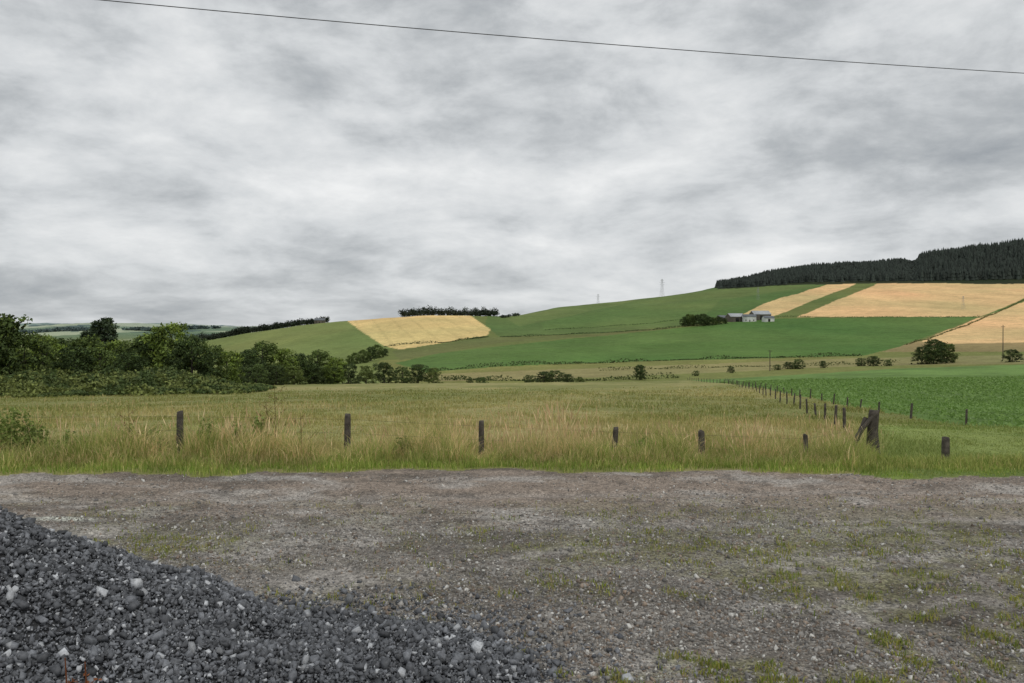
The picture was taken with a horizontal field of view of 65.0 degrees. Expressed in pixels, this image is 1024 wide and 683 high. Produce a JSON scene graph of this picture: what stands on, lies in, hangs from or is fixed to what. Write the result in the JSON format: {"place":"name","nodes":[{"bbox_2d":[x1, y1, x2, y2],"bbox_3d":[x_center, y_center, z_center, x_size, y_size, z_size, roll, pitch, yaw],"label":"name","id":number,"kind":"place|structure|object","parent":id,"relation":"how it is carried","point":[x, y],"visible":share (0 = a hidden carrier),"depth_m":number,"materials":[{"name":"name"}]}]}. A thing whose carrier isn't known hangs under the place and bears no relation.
{"place":"outdoors","nodes":[
{"label":"outdoors","id":0,"kind":"place"},
{"bbox_2d":[5,323,284,348],"bbox_3d":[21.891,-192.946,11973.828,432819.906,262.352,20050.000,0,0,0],"label":"distant hills","id":1,"kind":"structure","parent":0,"point":[126,335],"depth_m":4523.43,"materials":[{"name":"green plant"}]},
{"bbox_2d":[20,326,103,333],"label":"distant woodland","id":2,"kind":"object","parent":1,"relation":"on","point":[66,328],"visible":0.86,"depth_m":4406.91,"materials":[{"name":"green plant"}]},
{"bbox_2d":[121,325,220,330],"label":"distant woodland","id":3,"kind":"object","parent":1,"relation":"on","point":[142,328],"visible":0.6,"depth_m":4550.76,"materials":[{"name":"green plant"}]},
{"bbox_2d":[349,315,490,348],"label":"wheat field","id":4,"kind":"structure","parent":0,"point":[408,330],"depth_m":890.95,"materials":[{"name":"beige plant"}]},
{"bbox_2d":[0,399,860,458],"bbox_3d":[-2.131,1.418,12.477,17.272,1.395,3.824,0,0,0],"label":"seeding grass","id":5,"kind":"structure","parent":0,"point":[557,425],"depth_m":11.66,"materials":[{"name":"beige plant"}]},
{"bbox_2d":[0,468,1023,511],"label":"gravel track","id":6,"kind":"structure","parent":0,"point":[547,492],"depth_m":8.56,"materials":[{"name":"grey gravel"}]},
{"bbox_2d":[0,411,1023,479],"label":"verge grass","id":7,"kind":"structure","parent":0,"point":[430,450],"depth_m":10.57,"materials":[{"name":"green plant"}]},
{"bbox_2d":[0,380,1023,478],"bbox_3d":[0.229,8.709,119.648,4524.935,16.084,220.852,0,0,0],"label":"meadow","id":8,"kind":"structure","parent":0,"point":[605,386],"depth_m":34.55,"materials":[{"name":"green plant"}]},
{"bbox_2d":[0,313,37,374],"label":"tree","id":9,"kind":"object","parent":8,"relation":"on","point":[9,327],"visible":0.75,"depth_m":87.55,"materials":[{"name":"green plant"}]},
{"bbox_2d":[0,403,41,454],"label":"nettle clump","id":10,"kind":"object","parent":8,"relation":"on","point":[12,435],"visible":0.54,"depth_m":11.38,"materials":[{"name":"green plant"}]},
{"bbox_2d":[4,331,57,373],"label":"tree","id":11,"kind":"object","parent":8,"relation":"on","point":[29,340],"visible":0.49,"depth_m":89.83,"materials":[{"name":"green plant"}]},
{"bbox_2d":[2,419,62,450],"bbox_3d":[-6.813,1.482,11.563,0.918,0.726,1.075,0,0,20],"label":"nettle clump","id":12,"kind":"object","parent":8,"relation":"on","point":[35,433],"visible":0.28,"depth_m":11.56,"materials":[{"name":"green plant"}]},
{"bbox_2d":[22,333,66,371],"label":"tree","id":13,"kind":"object","parent":8,"relation":"on","point":[58,347],"visible":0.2,"depth_m":95.88,"materials":[{"name":"green plant"}]},
{"bbox_2d":[41,337,74,359],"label":"tree","id":14,"kind":"object","parent":8,"relation":"on","point":[63,340],"visible":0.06,"depth_m":103.74,"materials":[{"name":"green plant"}]},
{"bbox_2d":[54,429,88,449],"bbox_3d":[-6.473,1.584,11.751,0.712,0.607,0.750,0,0,20],"label":"nettle clump","id":15,"kind":"object","parent":8,"relation":"on","point":[65,436],"visible":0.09,"depth_m":11.73,"materials":[{"name":"green plant"}]},
{"bbox_2d":[45,345,100,373],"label":"tree","id":16,"kind":"object","parent":8,"relation":"on","point":[67,360],"visible":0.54,"depth_m":91.02,"materials":[{"name":"green plant"}]},
{"bbox_2d":[66,334,106,369],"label":"tree","id":17,"kind":"object","parent":8,"relation":"on","point":[88,341],"visible":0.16,"depth_m":99.47,"materials":[{"name":"green plant"}]},
{"bbox_2d":[74,346,122,374],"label":"tree","id":18,"kind":"object","parent":8,"relation":"on","point":[98,353],"visible":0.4,"depth_m":93.27,"materials":[{"name":"green plant"}]},
{"bbox_2d":[88,317,119,361],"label":"tree","id":19,"kind":"object","parent":8,"relation":"on","point":[107,325],"visible":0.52,"depth_m":107.64,"materials":[{"name":"green plant"}]},
{"bbox_2d":[90,339,128,363],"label":"tree","id":20,"kind":"object","parent":8,"relation":"on","point":[115,343],"visible":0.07,"depth_m":103.23,"materials":[{"name":"green plant"}]},
{"bbox_2d":[104,350,149,374],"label":"tree","id":21,"kind":"object","parent":8,"relation":"on","point":[132,358],"visible":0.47,"depth_m":91.37,"materials":[{"name":"green plant"}]},
{"bbox_2d":[107,335,163,370],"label":"tree","id":22,"kind":"object","parent":8,"relation":"on","point":[123,348],"visible":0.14,"depth_m":98.04,"materials":[{"name":"green plant"}]},
{"bbox_2d":[0,365,276,397],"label":"bracken bank","id":23,"kind":"structure","parent":8,"relation":"on","point":[164,379],"depth_m":76.06,"materials":[{"name":"green plant"}]},
{"bbox_2d":[124,332,167,372],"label":"tree","id":24,"kind":"object","parent":8,"relation":"on","point":[144,347],"visible":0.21,"depth_m":96.83,"materials":[{"name":"green plant"}]},
{"bbox_2d":[141,428,168,454],"bbox_3d":[-5.260,1.559,11.796,0.572,0.643,0.775,0,1,-24],"label":"nettle clump","id":25,"kind":"object","parent":8,"relation":"on","point":[153,438],"visible":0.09,"depth_m":11.80,"materials":[{"name":"green plant"}]},
{"bbox_2d":[137,322,197,386],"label":"tree","id":26,"kind":"object","parent":8,"relation":"on","point":[161,333],"visible":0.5,"depth_m":94.94,"materials":[{"name":"green plant"}]},
{"bbox_2d":[176,410,183,451],"bbox_3d":[-4.753,1.543,11.511,0.096,1.117,0.106,0,1,-27],"label":"fence post","id":27,"kind":"object","parent":8,"relation":"on","point":[179,425],"visible":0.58,"depth_m":11.47,"materials":[{"name":"grey wood"}]},
{"bbox_2d":[162,334,219,375],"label":"tree","id":28,"kind":"object","parent":8,"relation":"on","point":[193,342],"visible":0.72,"depth_m":93.45,"materials":[{"name":"green plant"}]},
{"bbox_2d":[190,417,228,450],"bbox_3d":[-4.451,1.490,11.776,0.726,0.789,0.890,0,1,-41],"label":"nettle clump","id":29,"kind":"object","parent":8,"relation":"on","point":[209,424],"visible":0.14,"depth_m":11.76,"materials":[{"name":"green plant"}]},
{"bbox_2d":[193,342,233,378],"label":"tree","id":30,"kind":"object","parent":8,"relation":"on","point":[220,361],"visible":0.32,"depth_m":97.90,"materials":[{"name":"green plant"}]},
{"bbox_2d":[214,350,245,382],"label":"tree","id":31,"kind":"object","parent":8,"relation":"on","point":[233,374],"visible":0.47,"depth_m":101.57,"materials":[{"name":"green plant"}]},
{"bbox_2d":[225,421,249,456],"bbox_3d":[-4.008,1.529,11.853,0.736,0.699,0.849,0,0,0],"label":"nettle clump","id":32,"kind":"object","parent":8,"relation":"on","point":[236,427],"visible":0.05,"depth_m":11.77,"materials":[{"name":"green plant"}]},
{"bbox_2d":[235,366,250,382],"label":"bush","id":33,"kind":"object","parent":8,"relation":"on","point":[245,378],"visible":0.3,"depth_m":118.10,"materials":[{"name":"green plant"}]},
{"bbox_2d":[230,349,269,381],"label":"tree","id":34,"kind":"object","parent":8,"relation":"on","point":[246,353],"visible":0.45,"depth_m":129.45,"materials":[{"name":"green plant"}]},
{"bbox_2d":[243,363,272,384],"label":"bush","id":35,"kind":"object","parent":8,"relation":"on","point":[261,370],"visible":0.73,"depth_m":125.94,"materials":[{"name":"green plant"}]},
{"bbox_2d":[249,413,271,449],"bbox_3d":[-3.741,1.463,11.831,0.698,0.842,0.547,0,1,38],"label":"nettle clump","id":36,"kind":"object","parent":8,"relation":"on","point":[259,425],"visible":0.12,"depth_m":11.77,"materials":[{"name":"green plant"}]},
{"bbox_2d":[242,340,282,383],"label":"tree","id":37,"kind":"object","parent":8,"relation":"on","point":[270,348],"visible":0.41,"depth_m":139.48,"materials":[{"name":"green plant"}]},
{"bbox_2d":[258,386,287,449],"bbox_3d":[-3.440,1.224,11.575,0.452,1.193,0.509,0,0,0],"label":"dock plant","id":38,"kind":"object","parent":8,"relation":"on","point":[267,414],"visible":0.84,"depth_m":11.61,"materials":[{"name":"green plant"}]},
{"bbox_2d":[264,365,289,384],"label":"bush","id":39,"kind":"object","parent":8,"relation":"on","point":[280,368],"visible":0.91,"depth_m":133.56,"materials":[{"name":"green plant"}]},
{"bbox_2d":[268,348,303,384],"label":"tree","id":40,"kind":"object","parent":8,"relation":"on","point":[280,353],"visible":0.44,"depth_m":141.33,"materials":[{"name":"green plant"}]},
{"bbox_2d":[280,365,307,384],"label":"bush","id":41,"kind":"object","parent":8,"relation":"on","point":[298,373],"visible":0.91,"depth_m":139.53,"materials":[{"name":"green plant"}]},
{"bbox_2d":[283,353,317,383],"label":"tree","id":42,"kind":"object","parent":8,"relation":"on","point":[301,356],"visible":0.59,"depth_m":144.29,"materials":[{"name":"green plant"}]},
{"bbox_2d":[302,365,326,383],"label":"bush","id":43,"kind":"object","parent":8,"relation":"on","point":[319,377],"visible":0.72,"depth_m":145.70,"materials":[{"name":"green plant"}]},
{"bbox_2d":[304,349,331,383],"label":"tree","id":44,"kind":"object","parent":8,"relation":"on","point":[322,357],"visible":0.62,"depth_m":149.07,"materials":[{"name":"green plant"}]},
{"bbox_2d":[319,366,339,383],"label":"bush","id":45,"kind":"object","parent":8,"relation":"on","point":[331,380],"visible":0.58,"depth_m":149.07,"materials":[{"name":"green plant"}]},
{"bbox_2d":[322,357,348,383],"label":"tree","id":46,"kind":"object","parent":8,"relation":"on","point":[337,363],"visible":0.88,"depth_m":149.21,"materials":[{"name":"green plant"}]},
{"bbox_2d":[344,413,350,455],"bbox_3d":[-2.403,1.594,11.717,0.102,1.092,0.115,0,0,0],"label":"fence post","id":47,"kind":"object","parent":8,"relation":"on","point":[347,425],"visible":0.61,"depth_m":11.69,"materials":[{"name":"grey wood"}]},
{"bbox_2d":[6,430,822,451],"bbox_3d":[-2.172,1.497,11.950,16.696,0.455,0.936,0,0,-8],"label":"fence wire","id":48,"kind":"object","parent":47,"relation":"attached to","point":[301,432],"visible":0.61,"depth_m":11.65,"materials":[{"name":"metal"}]},
{"bbox_2d":[338,362,362,383],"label":"bush","id":49,"kind":"object","parent":8,"relation":"on","point":[350,373],"visible":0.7,"depth_m":159.82,"materials":[{"name":"green plant"}]},
{"bbox_2d":[352,365,379,383],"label":"bush","id":50,"kind":"object","parent":8,"relation":"on","point":[366,373],"visible":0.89,"depth_m":164.80,"materials":[{"name":"green plant"}]},
{"bbox_2d":[370,362,398,383],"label":"bush","id":51,"kind":"object","parent":8,"relation":"on","point":[382,377],"visible":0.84,"depth_m":169.40,"materials":[{"name":"green plant"}]},
{"bbox_2d":[392,436,411,457],"bbox_3d":[-1.614,1.656,11.930,0.560,0.496,0.640,0,1,-23],"label":"nettle clump","id":52,"kind":"object","parent":8,"relation":"on","point":[405,437],"visible":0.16,"depth_m":11.87,"materials":[{"name":"green plant"}]},
{"bbox_2d":[389,366,414,382],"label":"bush","id":53,"kind":"object","parent":8,"relation":"on","point":[404,369],"visible":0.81,"depth_m":171.80,"materials":[{"name":"green plant"}]},
{"bbox_2d":[408,364,430,382],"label":"bush","id":54,"kind":"object","parent":8,"relation":"on","point":[420,375],"visible":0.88,"depth_m":175.22,"materials":[{"name":"green plant"}]},
{"bbox_2d":[423,367,442,382],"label":"bush","id":55,"kind":"object","parent":8,"relation":"on","point":[434,376],"visible":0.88,"depth_m":175.60,"materials":[{"name":"green plant"}]},
{"bbox_2d":[1,391,892,452],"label":"meadow seed heads","id":56,"kind":"object","parent":8,"relation":"on","point":[44,413],"visible":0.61,"depth_m":23.02,"materials":[{"name":"beige plant"}]},
{"bbox_2d":[479,420,483,454],"bbox_3d":[-0.458,1.673,11.912,0.078,1.009,0.092,0,1,-37],"label":"fence post","id":57,"kind":"object","parent":8,"relation":"on","point":[481,429],"visible":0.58,"depth_m":11.88,"materials":[{"name":"grey wood"}]},
{"bbox_2d":[612,427,618,449],"bbox_3d":[1.530,1.749,12.103,0.085,0.941,0.167,0,1,-39],"label":"fence post","id":58,"kind":"object","parent":8,"relation":"on","point":[615,433],"visible":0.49,"depth_m":12.04,"materials":[{"name":"grey wood"}]},
{"bbox_2d":[698,430,704,455],"bbox_3d":[2.885,1.792,12.218,0.112,0.920,0.101,0,0,0],"label":"fence post","id":59,"kind":"object","parent":8,"relation":"on","point":[701,433],"visible":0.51,"depth_m":12.17,"materials":[{"name":"grey wood"}]},
{"bbox_2d":[803,434,807,451],"bbox_3d":[4.569,1.867,12.516,0.075,0.869,0.108,0,1,34],"label":"fence post","id":60,"kind":"object","parent":8,"relation":"on","point":[805,438],"visible":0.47,"depth_m":12.47,"materials":[{"name":"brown wood"}]},
{"bbox_2d":[854,409,879,451],"bbox_3d":[5.934,1.766,13.590,0.675,1.238,0.275,0,0,0],"label":"strainer post","id":61,"kind":"object","parent":8,"relation":"on","point":[871,421],"visible":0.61,"depth_m":13.50,"materials":[{"name":"brown wood"}]},
{"bbox_2d":[3,416,852,438],"bbox_3d":[-2.172,1.297,11.948,16.696,0.455,0.936,0,0,-8],"label":"fence wire","id":62,"kind":"object","parent":61,"relation":"attached to","point":[463,425],"visible":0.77,"depth_m":11.86,"materials":[{"name":"grey metal"}]},
{"bbox_2d":[941,436,949,458],"bbox_3d":[7.231,1.985,13.415,0.126,0.803,0.143,0,0,0],"label":"fence post","id":63,"kind":"object","parent":8,"relation":"on","point":[945,447],"visible":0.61,"depth_m":13.39,"materials":[{"name":"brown wood"}]},
{"bbox_2d":[0,0,1023,326],"label":"sky","id":64,"kind":"structure","parent":0,"point":[158,164],"materials":[{"name":"grey"}]},
{"bbox_2d":[0,473,1023,682],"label":"gravel yard","id":65,"kind":"structure","parent":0,"point":[808,573],"depth_m":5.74,"materials":[{"name":"grey gravel"}]},
{"bbox_2d":[59,658,86,682],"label":"dock plant","id":66,"kind":"object","parent":65,"relation":"on","point":[73,681],"visible":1,"depth_m":2.77,"materials":[{"name":"brown plant"}]},
{"bbox_2d":[84,662,101,682],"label":"dock plant","id":67,"kind":"object","parent":65,"relation":"on","point":[86,680],"visible":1,"depth_m":2.82,"materials":[{"name":"brown plant"}]},
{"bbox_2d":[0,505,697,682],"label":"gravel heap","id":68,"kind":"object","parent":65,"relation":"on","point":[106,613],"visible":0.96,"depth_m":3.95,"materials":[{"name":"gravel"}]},
{"bbox_2d":[8,489,1023,682],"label":"yard weeds","id":69,"kind":"object","parent":65,"relation":"on","point":[718,666],"visible":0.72,"depth_m":5.33,"materials":[{"name":"green plant"}]},
{"bbox_2d":[20,249,1023,383],"bbox_3d":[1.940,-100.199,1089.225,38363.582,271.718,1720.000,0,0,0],"label":"hillside","id":70,"kind":"structure","parent":0,"point":[885,338],"depth_m":706.23,"materials":[{"name":"green plant"}]},
{"bbox_2d":[201,316,329,339],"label":"distant woodland","id":71,"kind":"object","parent":70,"relation":"on","point":[248,329],"visible":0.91,"depth_m":1114.13,"materials":[{"name":"green plant"}]},
{"bbox_2d":[314,318,325,323],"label":"ridge house","id":72,"kind":"structure","parent":70,"relation":"on","point":[319,320],"depth_m":1097.81,"materials":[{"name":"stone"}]},
{"bbox_2d":[351,352,361,363],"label":"tree","id":73,"kind":"object","parent":70,"relation":"on","point":[356,359],"visible":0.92,"depth_m":563.80,"materials":[{"name":"green plant"}]},
{"bbox_2d":[358,349,371,362],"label":"tree","id":74,"kind":"object","parent":70,"relation":"on","point":[366,359],"visible":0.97,"depth_m":572.85,"materials":[{"name":"green plant"}]},
{"bbox_2d":[365,346,377,360],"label":"tree","id":75,"kind":"object","parent":70,"relation":"on","point":[369,349],"visible":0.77,"depth_m":585.30,"materials":[{"name":"green plant"}]},
{"bbox_2d":[372,344,384,357],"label":"tree","id":76,"kind":"object","parent":70,"relation":"on","point":[379,349],"visible":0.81,"depth_m":613.83,"materials":[{"name":"green plant"}]},
{"bbox_2d":[384,336,488,346],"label":"hedge","id":77,"kind":"object","parent":70,"relation":"on","point":[436,341],"visible":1,"depth_m":721.17,"materials":[{"name":"green plant"}]},
{"bbox_2d":[398,305,499,316],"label":"distant woodland","id":78,"kind":"object","parent":70,"relation":"on","point":[452,311],"visible":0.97,"depth_m":1107.42,"materials":[{"name":"green plant"}]},
{"bbox_2d":[523,375,536,382],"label":"bush","id":79,"kind":"object","parent":70,"relation":"on","point":[528,380],"visible":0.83,"depth_m":333.11,"materials":[{"name":"green plant"}]},
{"bbox_2d":[534,371,552,382],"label":"bush","id":80,"kind":"object","parent":70,"relation":"on","point":[543,374],"visible":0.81,"depth_m":327.05,"materials":[{"name":"green plant"}]},
{"bbox_2d":[545,370,570,381],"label":"bush","id":81,"kind":"object","parent":70,"relation":"on","point":[552,373],"visible":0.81,"depth_m":323.61,"materials":[{"name":"green plant"}]},
{"bbox_2d":[438,372,680,380],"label":"hedge","id":82,"kind":"object","parent":70,"relation":"on","point":[502,379],"visible":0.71,"depth_m":352.18,"materials":[{"name":"green plant"}]},
{"bbox_2d":[560,374,575,381],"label":"bush","id":83,"kind":"object","parent":70,"relation":"on","point":[566,378],"visible":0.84,"depth_m":321.74,"materials":[{"name":"green plant"}]},
{"bbox_2d":[499,325,678,336],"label":"hedge","id":84,"kind":"object","parent":70,"relation":"on","point":[585,332],"visible":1,"depth_m":831.68,"materials":[{"name":"green plant"}]},
{"bbox_2d":[632,364,647,379],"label":"bush","id":85,"kind":"object","parent":70,"relation":"on","point":[639,372],"visible":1,"depth_m":337.04,"materials":[{"name":"green plant"}]},
{"bbox_2d":[428,352,862,370],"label":"hedge","id":86,"kind":"object","parent":70,"relation":"on","point":[721,357],"visible":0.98,"depth_m":488.47,"materials":[{"name":"green plant"}]},
{"bbox_2d":[679,316,689,326],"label":"tree","id":87,"kind":"object","parent":70,"relation":"on","point":[683,323],"visible":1,"depth_m":878.46,"materials":[{"name":"green plant"}]},
{"bbox_2d":[684,314,696,325],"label":"tree","id":88,"kind":"object","parent":70,"relation":"on","point":[689,316],"visible":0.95,"depth_m":879.53,"materials":[{"name":"green plant"}]},
{"bbox_2d":[696,313,709,325],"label":"tree","id":89,"kind":"object","parent":70,"relation":"on","point":[704,321],"visible":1,"depth_m":866.67,"materials":[{"name":"green plant"}]},
{"bbox_2d":[725,313,741,321],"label":"farm shed","id":90,"kind":"structure","parent":70,"relation":"on","point":[733,317],"depth_m":898.60,"materials":[{"name":"metal"}]},
{"bbox_2d":[599,359,899,370],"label":"hedge","id":91,"kind":"object","parent":70,"relation":"on","point":[733,365],"visible":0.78,"depth_m":416.00,"materials":[{"name":"green plant"}]},
{"bbox_2d":[742,313,756,321],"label":"farmhouse","id":92,"kind":"object","parent":70,"relation":"on","point":[748,317],"visible":0.97,"depth_m":890.31,"materials":[{"name":"white paint"}]},
{"bbox_2d":[749,311,770,319],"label":"farm shed","id":93,"kind":"structure","parent":70,"relation":"on","point":[759,314],"depth_m":906.22,"materials":[{"name":"metal"}]},
{"bbox_2d":[762,316,774,321],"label":"farm shed","id":94,"kind":"structure","parent":70,"relation":"on","point":[767,318],"depth_m":876.54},
{"bbox_2d":[789,359,805,368],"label":"bush","id":95,"kind":"object","parent":70,"relation":"on","point":[795,365],"visible":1,"depth_m":388.76,"materials":[{"name":"green plant"}]},
{"bbox_2d":[855,358,869,365],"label":"bush","id":96,"kind":"object","parent":70,"relation":"on","point":[860,360],"visible":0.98,"depth_m":399.88,"materials":[{"name":"green plant"}]},
{"bbox_2d":[714,238,1023,287],"bbox_3d":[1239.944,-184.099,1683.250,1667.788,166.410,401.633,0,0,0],"label":"conifer forest","id":97,"kind":"object","parent":70,"relation":"on","point":[1002,260],"visible":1,"depth_m":1581.26,"materials":[{"name":"green plant"}]},
{"bbox_2d":[865,356,881,365],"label":"bush","id":98,"kind":"object","parent":70,"relation":"on","point":[872,361],"visible":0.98,"depth_m":395.39,"materials":[{"name":"green plant"}]},
{"bbox_2d":[777,315,978,317],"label":"hedge","id":99,"kind":"object","parent":70,"relation":"on","point":[879,316],"visible":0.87,"depth_m":881.33,"materials":[{"name":"green plant"}]},
{"bbox_2d":[911,347,932,363],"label":"bush","id":100,"kind":"object","parent":70,"relation":"on","point":[919,353],"visible":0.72,"depth_m":393.97,"materials":[{"name":"green plant"}]},
{"bbox_2d":[921,339,950,363],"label":"tree","id":101,"kind":"object","parent":70,"relation":"on","point":[936,352],"visible":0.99,"depth_m":386.85,"materials":[{"name":"green plant"}]},
{"bbox_2d":[937,342,959,362],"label":"tree","id":102,"kind":"object","parent":70,"relation":"on","point":[953,356],"visible":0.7,"depth_m":389.60,"materials":[{"name":"green plant"}]},
{"bbox_2d":[903,300,1023,344],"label":"hedge","id":103,"kind":"object","parent":70,"relation":"on","point":[915,340],"visible":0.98,"depth_m":747.68,"materials":[{"name":"green plant"}]},
{"bbox_2d":[1001,349,1023,361],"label":"bush","id":104,"kind":"object","parent":70,"relation":"on","point":[1011,355],"visible":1,"depth_m":365.45,"materials":[{"name":"green plant"}]},
{"bbox_2d":[102,0,1023,73],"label":"overhead wire","id":105,"kind":"object","parent":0,"point":[541,38],"visible":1,"depth_m":18.25,"materials":[{"name":"black metal"}]},
{"bbox_2d":[694,365,1023,427],"bbox_3d":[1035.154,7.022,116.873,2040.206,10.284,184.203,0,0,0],"label":"crop field","id":106,"kind":"structure","parent":0,"point":[988,371],"depth_m":123.14,"materials":[{"name":"green plant"}]},
{"bbox_2d":[718,375,1023,427],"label":"crop plants","id":107,"kind":"object","parent":106,"relation":"on","point":[976,383],"visible":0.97,"depth_m":64.04,"materials":[{"name":"green foliage"}]},
{"bbox_2d":[744,283,1023,343],"bbox_3d":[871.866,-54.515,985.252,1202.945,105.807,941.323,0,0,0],"label":"wheat field","id":108,"kind":"structure","parent":0,"point":[921,300],"depth_m":1043.03,"materials":[{"name":"beige plant"}]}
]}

